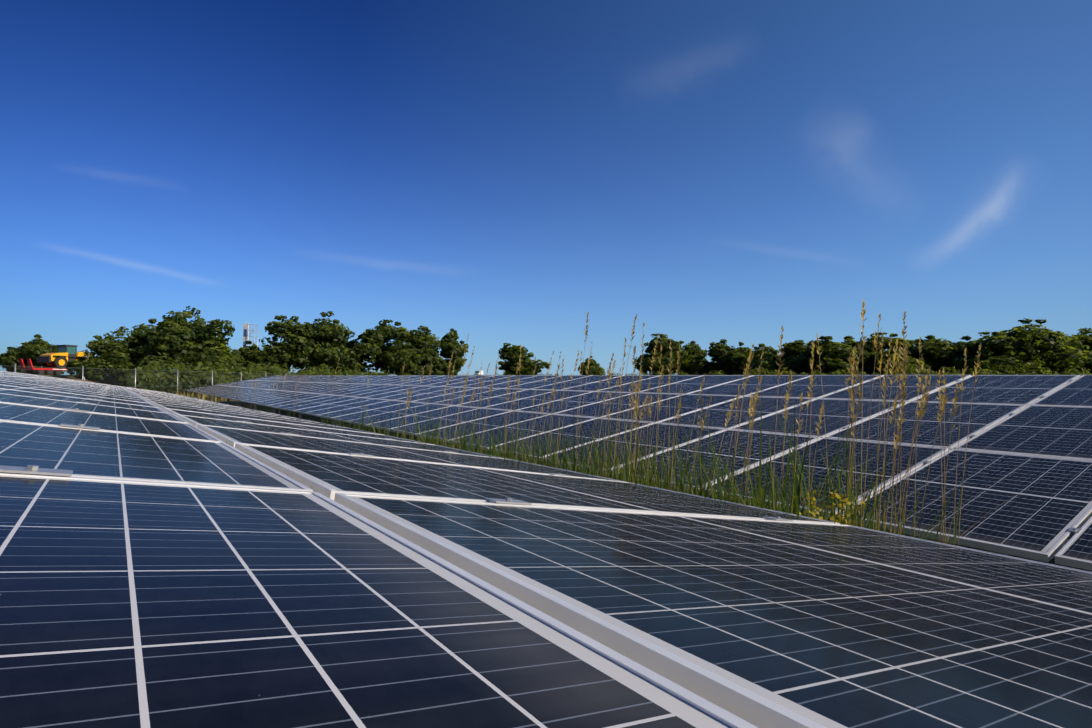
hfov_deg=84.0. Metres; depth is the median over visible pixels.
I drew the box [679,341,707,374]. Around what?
tree
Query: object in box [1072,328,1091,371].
tree
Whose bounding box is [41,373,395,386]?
road
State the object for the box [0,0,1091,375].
sky
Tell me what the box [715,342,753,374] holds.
tree
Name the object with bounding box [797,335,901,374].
tree
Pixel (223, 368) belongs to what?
hedge fence
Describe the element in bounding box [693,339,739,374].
tree
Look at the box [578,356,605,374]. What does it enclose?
tree
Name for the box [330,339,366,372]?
tree
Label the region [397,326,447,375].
tree
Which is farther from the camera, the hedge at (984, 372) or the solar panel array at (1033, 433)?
the hedge at (984, 372)
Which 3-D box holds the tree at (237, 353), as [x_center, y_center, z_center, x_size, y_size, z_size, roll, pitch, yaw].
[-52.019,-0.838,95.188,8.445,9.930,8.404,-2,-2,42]
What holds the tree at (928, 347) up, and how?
on the ground at (320, 420)
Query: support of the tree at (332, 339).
on the ground at (320, 420)
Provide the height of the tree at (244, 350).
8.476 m
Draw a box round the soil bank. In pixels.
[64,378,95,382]
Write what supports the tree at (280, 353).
on the ground at (320, 420)
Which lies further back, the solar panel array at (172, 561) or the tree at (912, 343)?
the tree at (912, 343)
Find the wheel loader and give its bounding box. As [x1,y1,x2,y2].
[38,345,90,367]
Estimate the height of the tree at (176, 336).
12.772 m
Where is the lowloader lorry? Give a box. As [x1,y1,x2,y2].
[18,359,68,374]
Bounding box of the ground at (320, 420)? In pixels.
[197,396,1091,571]
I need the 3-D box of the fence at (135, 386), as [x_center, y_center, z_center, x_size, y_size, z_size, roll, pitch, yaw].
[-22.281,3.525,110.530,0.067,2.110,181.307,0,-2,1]
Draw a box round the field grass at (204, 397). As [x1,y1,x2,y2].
[139,388,235,401]
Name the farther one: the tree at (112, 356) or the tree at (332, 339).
the tree at (332, 339)
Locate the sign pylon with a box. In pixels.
[243,320,257,347]
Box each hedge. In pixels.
[118,358,410,397]
[476,370,755,375]
[749,364,1091,375]
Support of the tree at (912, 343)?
on the ground at (320, 420)
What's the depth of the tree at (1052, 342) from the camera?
81.53 m
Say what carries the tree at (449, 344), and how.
on the ground at (320, 420)
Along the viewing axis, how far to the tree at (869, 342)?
82.96 m
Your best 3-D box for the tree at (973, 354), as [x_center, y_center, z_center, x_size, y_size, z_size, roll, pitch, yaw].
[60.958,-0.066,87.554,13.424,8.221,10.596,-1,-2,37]
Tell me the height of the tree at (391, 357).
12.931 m
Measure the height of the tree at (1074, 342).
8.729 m
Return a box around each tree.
[0,334,65,374]
[66,335,135,382]
[101,318,159,371]
[133,306,236,372]
[194,329,244,375]
[232,340,268,369]
[247,315,319,372]
[283,311,359,369]
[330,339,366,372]
[348,319,420,375]
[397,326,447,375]
[437,328,468,375]
[498,343,549,374]
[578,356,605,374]
[634,333,691,374]
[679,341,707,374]
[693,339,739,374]
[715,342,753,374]
[746,340,810,374]
[746,343,779,374]
[783,336,858,374]
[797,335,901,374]
[846,332,927,374]
[886,338,927,366]
[907,335,969,374]
[917,335,1026,374]
[950,331,1046,375]
[1000,318,1091,374]
[1045,332,1091,374]
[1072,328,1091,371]
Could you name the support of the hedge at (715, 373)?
on the ground at (320, 420)
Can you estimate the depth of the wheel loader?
90.61 m
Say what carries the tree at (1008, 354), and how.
on the ground at (320, 420)
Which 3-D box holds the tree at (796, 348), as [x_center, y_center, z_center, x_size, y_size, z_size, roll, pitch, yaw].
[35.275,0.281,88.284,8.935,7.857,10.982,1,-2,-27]
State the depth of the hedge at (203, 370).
45.62 m
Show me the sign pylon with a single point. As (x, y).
(246, 326)
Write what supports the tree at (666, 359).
on the ground at (320, 420)
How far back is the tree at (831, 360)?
81.45 m
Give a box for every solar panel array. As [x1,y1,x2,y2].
[0,371,1091,727]
[186,375,1091,570]
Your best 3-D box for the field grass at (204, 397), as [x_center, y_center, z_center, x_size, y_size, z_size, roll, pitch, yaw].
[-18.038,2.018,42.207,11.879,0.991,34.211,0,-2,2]
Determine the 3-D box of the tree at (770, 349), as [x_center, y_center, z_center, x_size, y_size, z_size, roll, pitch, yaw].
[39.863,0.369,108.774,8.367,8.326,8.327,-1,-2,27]
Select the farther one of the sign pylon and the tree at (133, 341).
the sign pylon
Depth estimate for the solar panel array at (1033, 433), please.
5.80 m
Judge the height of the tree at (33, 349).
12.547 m
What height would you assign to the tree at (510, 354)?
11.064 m
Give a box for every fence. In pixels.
[0,364,347,398]
[131,353,460,382]

